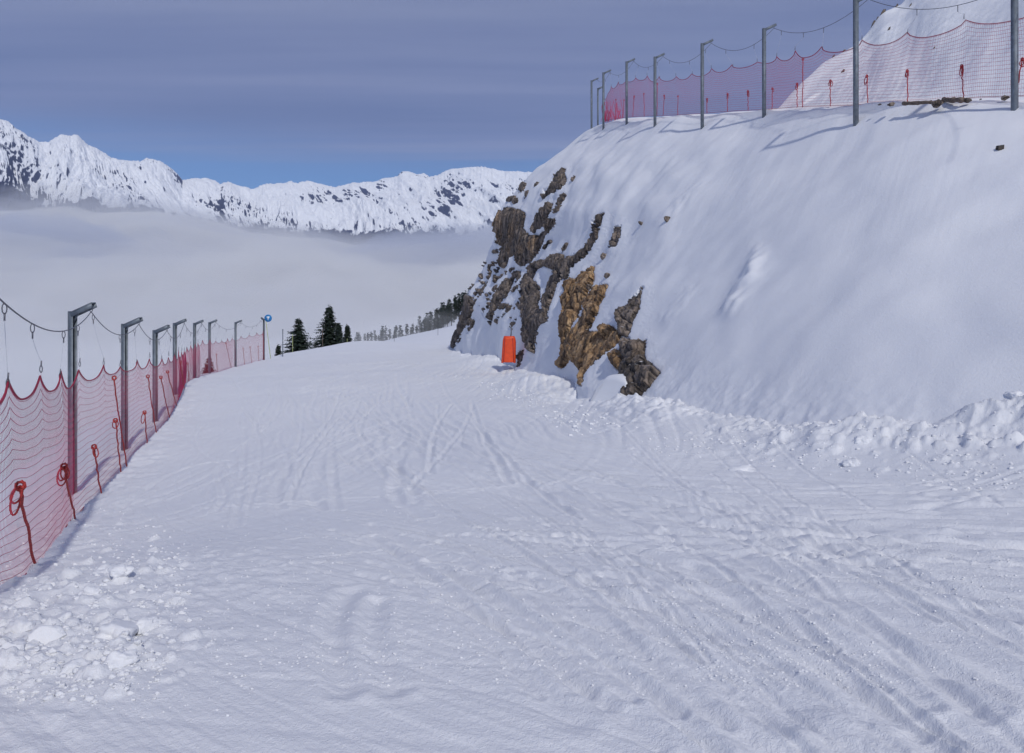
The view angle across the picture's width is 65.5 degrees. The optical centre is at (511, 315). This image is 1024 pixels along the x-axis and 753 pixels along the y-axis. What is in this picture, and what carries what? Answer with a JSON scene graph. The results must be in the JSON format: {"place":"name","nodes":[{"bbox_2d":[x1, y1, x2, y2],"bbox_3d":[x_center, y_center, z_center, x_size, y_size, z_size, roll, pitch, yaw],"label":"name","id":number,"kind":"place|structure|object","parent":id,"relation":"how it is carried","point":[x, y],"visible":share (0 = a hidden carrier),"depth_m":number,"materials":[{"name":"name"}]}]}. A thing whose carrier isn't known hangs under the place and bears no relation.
{"place":"outdoors","nodes":[
{"label":"outdoors","id":0,"kind":"place"},
{"bbox_2d":[0,119,531,429],"bbox_3d":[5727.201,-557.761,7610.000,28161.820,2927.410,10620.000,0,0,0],"label":"mountains","id":1,"kind":"structure","parent":0,"point":[154,244],"depth_m":5468.06,"materials":[{"name":"white snow"}]},
{"bbox_2d":[0,0,903,188],"label":"sky","id":2,"kind":"structure","parent":0,"point":[251,94],"materials":[{"name":"blue"}]},
{"bbox_2d":[0,317,1023,752],"bbox_3d":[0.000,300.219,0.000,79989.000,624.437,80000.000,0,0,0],"label":"ground","id":3,"kind":"structure","parent":0,"point":[320,443],"depth_m":5.51,"materials":[{"name":"white snow"}]},
{"bbox_2d":[0,639,26,649],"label":"snow chunk","id":4,"kind":"object","parent":3,"relation":"on","point":[19,644],"visible":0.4,"depth_m":4.00,"materials":[{"name":"white snow"}]},
{"bbox_2d":[4,615,41,633],"bbox_3d":[-2.718,1.726,4.413,0.166,0.103,0.152,0,0,0],"label":"snow chunk","id":5,"kind":"object","parent":3,"relation":"on","point":[22,624],"visible":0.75,"depth_m":4.37,"materials":[{"name":"white snow"}]},
{"bbox_2d":[24,643,38,649],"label":"snow chunk","id":6,"kind":"object","parent":3,"relation":"on","point":[28,646],"visible":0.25,"depth_m":4.05,"materials":[{"name":"white snow"}]},
{"bbox_2d":[23,625,66,644],"bbox_3d":[-2.496,1.725,4.259,0.195,0.136,0.173,0,0,-39],"label":"snow chunk","id":7,"kind":"object","parent":3,"relation":"on","point":[44,634],"visible":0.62,"depth_m":4.23,"materials":[{"name":"white snow"}]},
{"bbox_2d":[52,611,72,622],"bbox_3d":[-2.580,1.740,4.554,0.130,0.072,0.144,0,0,-34],"label":"snow chunk","id":8,"kind":"object","parent":3,"relation":"on","point":[63,616],"visible":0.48,"depth_m":4.55,"materials":[{"name":"white snow"}]},
{"bbox_2d":[59,657,91,674],"bbox_3d":[-2.139,1.729,3.894,0.163,0.094,0.108,0,0,-44],"label":"snow chunk","id":9,"kind":"object","parent":3,"relation":"on","point":[69,666],"visible":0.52,"depth_m":3.87,"materials":[{"name":"white snow"}]},
{"bbox_2d":[68,302,96,496],"bbox_3d":[-7.038,1.824,13.047,0.494,4.063,0.102,0,0,16],"label":"net post","id":10,"kind":"object","parent":3,"relation":"on","point":[73,315],"visible":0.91,"depth_m":13.06,"materials":[{"name":"metal"}]},
{"bbox_2d":[0,298,261,372],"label":"steel cable","id":11,"kind":"object","parent":10,"relation":"attached to","point":[4,314],"visible":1,"depth_m":10.37,"materials":[{"name":"metal"}]},
{"bbox_2d":[0,331,263,582],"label":"safety net","id":12,"kind":"object","parent":11,"relation":"hanging from","point":[16,495],"visible":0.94,"depth_m":10.36,"materials":[{"name":"red fabric"}]},
{"bbox_2d":[77,586,103,594],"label":"snow chunk","id":13,"kind":"object","parent":3,"relation":"on","point":[89,590],"visible":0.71,"depth_m":5.04,"materials":[{"name":"white snow"}]},
{"bbox_2d":[91,563,111,573],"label":"snow chunk","id":14,"kind":"object","parent":3,"relation":"on","point":[101,568],"visible":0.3,"depth_m":6.00,"materials":[{"name":"white snow"}]},
{"bbox_2d":[94,618,138,639],"bbox_3d":[-2.163,1.751,4.363,0.231,0.154,0.260,0,0,0],"label":"snow chunk","id":15,"kind":"object","parent":3,"relation":"on","point":[114,628],"visible":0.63,"depth_m":4.30,"materials":[{"name":"white snow"}]},
{"bbox_2d":[107,564,134,577],"bbox_3d":[-2.693,1.772,5.492,0.165,0.114,0.156,0,0,-32],"label":"snow chunk","id":16,"kind":"object","parent":3,"relation":"on","point":[119,570],"visible":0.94,"depth_m":5.46,"materials":[{"name":"white snow"}]},
{"bbox_2d":[104,649,139,668],"bbox_3d":[-1.936,1.690,3.926,0.168,0.089,0.149,0,0,-37],"label":"snow chunk","id":17,"kind":"object","parent":3,"relation":"on","point":[116,659],"visible":0.91,"depth_m":3.89,"materials":[{"name":"white snow"}]},
{"bbox_2d":[121,317,142,450],"bbox_3d":[-8.227,1.938,17.247,0.494,3.786,0.102,0,0,16],"label":"net post","id":18,"kind":"object","parent":3,"relation":"on","point":[124,347],"visible":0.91,"depth_m":17.26,"materials":[{"name":"metal"}]},
{"bbox_2d":[135,615,159,634],"bbox_3d":[-2.065,1.743,4.492,0.118,0.097,0.157,0,0,36],"label":"snow chunk","id":19,"kind":"object","parent":3,"relation":"on","point":[147,623],"visible":0.91,"depth_m":4.45,"materials":[{"name":"white snow"}]},
{"bbox_2d":[152,325,169,422],"bbox_3d":[-9.442,2.021,21.447,0.494,3.521,0.102,0,0,16],"label":"net post","id":20,"kind":"object","parent":3,"relation":"on","point":[155,346],"visible":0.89,"depth_m":21.46,"materials":[{"name":"metal"}]},
{"bbox_2d":[168,596,185,604],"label":"snow chunk","id":21,"kind":"object","parent":3,"relation":"on","point":[176,600],"visible":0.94,"depth_m":4.99,"materials":[{"name":"white snow"}]},
{"bbox_2d":[173,319,186,394],"bbox_3d":[-11.323,1.881,27.147,0.494,3.510,0.102,0,0,16],"label":"net post","id":22,"kind":"object","parent":3,"relation":"on","point":[175,334],"visible":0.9,"depth_m":27.16,"materials":[{"name":"metal"}]},
{"bbox_2d":[193,320,203,377],"bbox_3d":[-13.959,1.970,35.447,0.494,3.523,0.102,0,0,16],"label":"net post","id":23,"kind":"object","parent":3,"relation":"on","point":[194,330],"visible":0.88,"depth_m":35.46,"materials":[{"name":"metal"}]},
{"bbox_2d":[201,358,215,373],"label":"fir tree","id":24,"kind":"object","parent":3,"relation":"on","point":[207,368],"visible":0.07,"depth_m":61.91,"materials":[{"name":"green plant"}]},
{"bbox_2d":[208,319,216,372],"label":"net post","id":25,"kind":"object","parent":3,"relation":"on","point":[209,332],"visible":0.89,"depth_m":41.46,"materials":[{"name":"metal"}]},
{"bbox_2d":[234,320,241,366],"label":"net post","id":26,"kind":"object","parent":3,"relation":"on","point":[235,341],"visible":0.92,"depth_m":48.96,"materials":[{"name":"metal"}]},
{"bbox_2d":[261,317,264,359],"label":"net post","id":27,"kind":"object","parent":3,"relation":"on","point":[262,318],"visible":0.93,"depth_m":55.99,"materials":[{"name":"metal"}]},
{"bbox_2d":[264,315,271,358],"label":"piste sign","id":28,"kind":"object","parent":3,"relation":"on","point":[267,318],"visible":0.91,"depth_m":57.97,"materials":[{"name":"blue metal"}]},
{"bbox_2d":[275,344,281,355],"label":"fir tree","id":29,"kind":"object","parent":3,"relation":"on","point":[278,351],"visible":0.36,"depth_m":69.90,"materials":[{"name":"green plant"}]},
{"bbox_2d":[280,318,314,353],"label":"fir tree","id":30,"kind":"object","parent":3,"relation":"on","point":[299,339],"visible":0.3,"depth_m":79.62,"materials":[{"name":"green plant"}]},
{"bbox_2d":[309,305,347,347],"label":"fir tree","id":31,"kind":"object","parent":3,"relation":"on","point":[330,337],"visible":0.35,"depth_m":83.61,"materials":[{"name":"green plant"}]},
{"bbox_2d":[335,324,342,339],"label":"fir tree","id":32,"kind":"object","parent":3,"relation":"on","point":[338,328],"visible":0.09,"depth_m":87.84,"materials":[{"name":"green plant"}]},
{"bbox_2d":[342,324,353,342],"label":"fir tree","id":33,"kind":"object","parent":3,"relation":"on","point":[347,333],"visible":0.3,"depth_m":85.81,"materials":[{"name":"green plant"}]},
{"bbox_2d":[404,324,408,335],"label":"fir tree","id":34,"kind":"object","parent":3,"relation":"on","point":[406,330],"visible":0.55,"depth_m":243.42,"materials":[{"name":"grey plant"}]},
{"bbox_2d":[417,316,420,332],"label":"fir tree","id":35,"kind":"object","parent":3,"relation":"on","point":[419,321],"visible":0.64,"depth_m":314.40,"materials":[{"name":"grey plant"}]},
{"bbox_2d":[421,318,426,331],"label":"fir tree","id":36,"kind":"object","parent":3,"relation":"on","point":[424,323],"visible":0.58,"depth_m":253.85,"materials":[{"name":"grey plant"}]},
{"bbox_2d":[426,312,432,330],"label":"fir tree","id":37,"kind":"object","parent":3,"relation":"on","point":[430,317],"visible":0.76,"depth_m":263.20,"materials":[{"name":"green plant"}]},
{"bbox_2d":[435,317,439,328],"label":"fir tree","id":38,"kind":"object","parent":3,"relation":"on","point":[437,325],"visible":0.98,"depth_m":238.14,"materials":[{"name":"green plant"}]},
{"bbox_2d":[435,307,440,326],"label":"fir tree","id":39,"kind":"object","parent":3,"relation":"on","point":[438,312],"visible":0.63,"depth_m":262.26,"materials":[{"name":"green plant"}]},
{"bbox_2d":[439,309,445,327],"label":"fir tree","id":40,"kind":"object","parent":3,"relation":"on","point":[441,314],"visible":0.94,"depth_m":249.31,"materials":[{"name":"green plant"}]},
{"bbox_2d":[445,309,450,326],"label":"fir tree","id":41,"kind":"object","parent":3,"relation":"on","point":[447,316],"visible":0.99,"depth_m":241.02,"materials":[{"name":"green plant"}]},
{"bbox_2d":[448,303,454,325],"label":"fir tree","id":42,"kind":"object","parent":3,"relation":"on","point":[451,316],"visible":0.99,"depth_m":239.43,"materials":[{"name":"green plant"}]},
{"bbox_2d":[452,302,456,319],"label":"fir tree","id":43,"kind":"object","parent":3,"relation":"on","point":[454,307],"visible":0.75,"depth_m":258.21,"materials":[{"name":"green plant"}]},
{"bbox_2d":[457,294,462,314],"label":"fir tree","id":44,"kind":"object","parent":3,"relation":"on","point":[459,305],"visible":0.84,"depth_m":262.70,"materials":[{"name":"green plant"}]},
{"bbox_2d":[0,375,1023,719],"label":"snow crumbs","id":45,"kind":"object","parent":3,"relation":"on","point":[58,693],"visible":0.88,"depth_m":4.35,"materials":[{"name":"white snow"}]},
{"bbox_2d":[590,374,626,401],"bbox_3d":[2.777,2.038,19.842,1.376,1.211,2.135,0,0,37],"label":"snow block","id":46,"kind":"object","parent":3,"relation":"on","point":[608,387],"depth_m":19.29,"materials":[{"name":"white snow"}]},
{"bbox_2d":[728,465,754,471],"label":"snow chunk","id":47,"kind":"object","parent":3,"relation":"on","point":[748,468],"visible":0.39,"depth_m":9.96,"materials":[{"name":"white snow"}]},
{"bbox_2d":[841,459,854,466],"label":"snow chunk","id":48,"kind":"object","parent":3,"relation":"on","point":[846,463],"visible":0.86,"depth_m":9.45,"materials":[{"name":"white snow"}]},
{"bbox_2d":[852,435,871,443],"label":"snow chunk","id":49,"kind":"object","parent":3,"relation":"on","point":[859,438],"visible":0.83,"depth_m":9.96,"materials":[{"name":"white snow"}]},
{"bbox_2d":[454,97,1023,424],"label":"snow slope","id":50,"kind":"structure","parent":0,"point":[809,264],"depth_m":16.96,"materials":[{"name":"white snow"}]},
{"bbox_2d":[450,293,473,347],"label":"rock outcrop","id":51,"kind":"object","parent":50,"relation":"on","point":[467,310],"visible":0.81,"depth_m":54.24,"materials":[{"name":"grey stone"}]},
{"bbox_2d":[455,241,521,344],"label":"rock outcrop","id":52,"kind":"object","parent":50,"relation":"on","point":[516,274],"visible":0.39,"depth_m":48.79,"materials":[{"name":"grey stone"}]},
{"bbox_2d":[485,278,513,318],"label":"rock outcrop","id":53,"kind":"object","parent":50,"relation":"on","point":[497,298],"visible":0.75,"depth_m":45.16,"materials":[{"name":"grey stone"}]},
{"bbox_2d":[501,326,515,362],"bbox_3d":[-0.156,1.341,36.486,0.682,1.710,0.461,0,0,0],"label":"hydrant cover","id":54,"kind":"object","parent":50,"relation":"on","point":[509,349],"visible":1,"depth_m":36.32,"materials":[{"name":"orange plastic"}]},
{"bbox_2d":[516,350,523,366],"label":"rock outcrop","id":55,"kind":"object","parent":50,"relation":"on","point":[519,356],"visible":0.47,"depth_m":36.31,"materials":[{"name":"grey stone"}]},
{"bbox_2d":[492,207,555,267],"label":"rock outcrop","id":56,"kind":"object","parent":50,"relation":"on","point":[517,241],"visible":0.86,"depth_m":46.59,"materials":[{"name":"stone"}]},
{"bbox_2d":[517,273,548,353],"bbox_3d":[1.023,-0.209,37.678,1.441,4.075,10.319,0,0,-4],"label":"rock outcrop","id":57,"kind":"object","parent":50,"relation":"on","point":[533,316],"visible":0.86,"depth_m":36.39,"materials":[{"name":"grey stone"}]},
{"bbox_2d":[530,201,552,233],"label":"rock outcrop","id":58,"kind":"object","parent":50,"relation":"on","point":[542,214],"visible":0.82,"depth_m":41.75,"materials":[{"name":"grey stone"}]},
{"bbox_2d":[545,167,566,195],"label":"rock outcrop","id":59,"kind":"object","parent":50,"relation":"on","point":[559,181],"visible":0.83,"depth_m":42.35,"materials":[{"name":"grey stone"}]},
{"bbox_2d":[526,227,599,313],"bbox_3d":[1.494,-1.689,37.162,2.355,3.756,11.813,0,0,-15],"label":"rock outcrop","id":60,"kind":"object","parent":50,"relation":"on","point":[559,265],"visible":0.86,"depth_m":34.20,"materials":[{"name":"grey stone"}]},
{"bbox_2d":[554,266,594,368],"bbox_3d":[2.625,0.116,29.728,1.923,4.020,7.931,0,0,6],"label":"rock outcrop","id":61,"kind":"object","parent":50,"relation":"on","point":[574,294],"visible":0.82,"depth_m":29.42,"materials":[{"name":"brown stone"}]},
{"bbox_2d":[506,175,669,290],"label":"stones","id":62,"kind":"object","parent":50,"relation":"on","point":[513,199],"visible":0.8,"depth_m":39.52,"materials":[{"name":"grey stone"}]},
{"bbox_2d":[563,284,621,386],"bbox_3d":[2.727,0.647,25.654,1.945,3.497,7.250,0,0,0],"label":"rock outcrop","id":63,"kind":"object","parent":50,"relation":"on","point":[585,348],"visible":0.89,"depth_m":25.17,"materials":[{"name":"brown stone"}]},
{"bbox_2d":[591,78,598,128],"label":"net post","id":64,"kind":"object","parent":50,"relation":"on","point":[592,102],"visible":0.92,"depth_m":49.97,"materials":[{"name":"metal"}]},
{"bbox_2d":[590,213,604,227],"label":"rock outcrop","id":65,"kind":"object","parent":50,"relation":"on","point":[598,219],"visible":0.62,"depth_m":32.13,"materials":[{"name":"grey stone"}]},
{"bbox_2d":[597,86,601,124],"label":"net post","id":66,"kind":"object","parent":50,"relation":"on","point":[598,105],"visible":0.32,"depth_m":53.96,"materials":[{"name":"metal"}]},
{"bbox_2d":[602,69,610,129],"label":"net post","id":67,"kind":"object","parent":50,"relation":"on","point":[603,100],"visible":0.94,"depth_m":44.97,"materials":[{"name":"metal"}]},
{"bbox_2d":[607,348,621,369],"bbox_3d":[3.003,1.342,21.279,0.840,0.852,2.326,0,0,0],"label":"rock outcrop","id":68,"kind":"object","parent":50,"relation":"on","point":[614,355],"visible":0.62,"depth_m":21.07,"materials":[{"name":"brown stone"}]},
{"bbox_2d":[608,226,620,247],"bbox_3d":[4.112,-2.778,29.926,1.027,1.212,1.644,0,0,0],"label":"rock outcrop","id":69,"kind":"object","parent":50,"relation":"on","point":[615,237],"visible":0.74,"depth_m":29.73,"materials":[{"name":"grey stone"}]},
{"bbox_2d":[614,286,642,337],"bbox_3d":[3.622,0.040,22.981,1.352,1.790,2.410,0,0,0],"label":"rock outcrop","id":70,"kind":"object","parent":50,"relation":"on","point":[624,316],"visible":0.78,"depth_m":22.69,"materials":[{"name":"grey stone"}]},
{"bbox_2d":[625,58,634,124],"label":"net post","id":71,"kind":"object","parent":50,"relation":"on","point":[626,92],"visible":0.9,"depth_m":40.96,"materials":[{"name":"metal"}]},
{"bbox_2d":[605,0,976,81],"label":"steel cable","id":72,"kind":"object","parent":71,"relation":"attached to","point":[805,32],"visible":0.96,"depth_m":24.05,"materials":[{"name":"metal"}]},
{"bbox_2d":[601,17,1023,121],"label":"safety net","id":73,"kind":"object","parent":72,"relation":"hanging from","point":[637,96],"visible":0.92,"depth_m":23.55,"materials":[{"name":"red fabric"}]},
{"bbox_2d":[618,337,660,395],"bbox_3d":[3.181,1.544,20.179,1.336,1.902,4.191,0,0,0],"label":"rock outcrop","id":74,"kind":"object","parent":50,"relation":"on","point":[638,370],"visible":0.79,"depth_m":18.89,"materials":[{"name":"stone"}]},
{"bbox_2d":[653,53,664,126],"bbox_3d":[6.578,-9.626,35.565,0.524,4.198,0.100,0,0,-18],"label":"net post","id":75,"kind":"object","parent":50,"relation":"on","point":[654,89],"visible":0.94,"depth_m":35.45,"materials":[{"name":"metal"}]},
{"bbox_2d":[700,39,713,128],"bbox_3d":[7.610,-8.669,31.065,0.524,4.235,0.100,0,0,-18],"label":"net post","id":76,"kind":"object","parent":50,"relation":"on","point":[702,84],"visible":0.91,"depth_m":30.96,"materials":[{"name":"metal"}]},
{"bbox_2d":[762,23,776,117],"bbox_3d":[8.751,-7.839,27.065,0.524,4.179,0.100,0,0,-18],"label":"net post","id":77,"kind":"object","parent":50,"relation":"on","point":[764,30],"visible":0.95,"depth_m":26.96,"materials":[{"name":"metal"}]},
{"bbox_2d":[853,0,861,125],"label":"net post","id":78,"kind":"object","parent":50,"relation":"on","point":[855,62],"visible":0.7,"depth_m":20.57,"materials":[{"name":"metal"}]},
{"bbox_2d":[902,100,931,105],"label":"wooden beam","id":79,"kind":"structure","parent":50,"relation":"on","point":[905,103],"depth_m":18.61,"materials":[{"name":"brown wood"}]},
{"bbox_2d":[930,99,943,107],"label":"stone","id":80,"kind":"object","parent":50,"relation":"on","point":[937,103],"visible":1,"depth_m":18.01,"materials":[{"name":"grey stone"}]},
{"bbox_2d":[941,97,964,102],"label":"wooden beam","id":81,"kind":"structure","parent":50,"relation":"on","point":[954,99],"depth_m":17.91,"materials":[{"name":"brown wood"}]},
{"bbox_2d":[964,98,971,102],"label":"stone","id":82,"kind":"object","parent":50,"relation":"on","point":[967,100],"visible":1,"depth_m":17.55,"materials":[{"name":"grey stone"}]},
{"bbox_2d":[995,145,1003,149],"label":"stone","id":83,"kind":"object","parent":50,"relation":"on","point":[999,147],"visible":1,"depth_m":15.15,"materials":[{"name":"grey stone"}]},
{"bbox_2d":[1001,95,1009,100],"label":"stone","id":84,"kind":"object","parent":50,"relation":"on","point":[1004,97],"visible":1,"depth_m":17.04,"materials":[{"name":"stone"}]},
{"bbox_2d":[1003,391,1023,398],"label":"snow chunk","id":85,"kind":"object","parent":50,"relation":"on","point":[1011,394],"visible":0.68,"depth_m":9.62,"materials":[{"name":"white snow"}]},
{"bbox_2d":[1011,0,1018,110],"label":"net post","id":86,"kind":"object","parent":50,"relation":"on","point":[1014,55],"visible":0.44,"depth_m":16.27,"materials":[{"name":"metal"}]},
{"bbox_2d":[778,0,1023,108],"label":"hillside","id":87,"kind":"structure","parent":0,"point":[931,21],"depth_m":56.09,"materials":[{"name":"white snow"}]}
]}

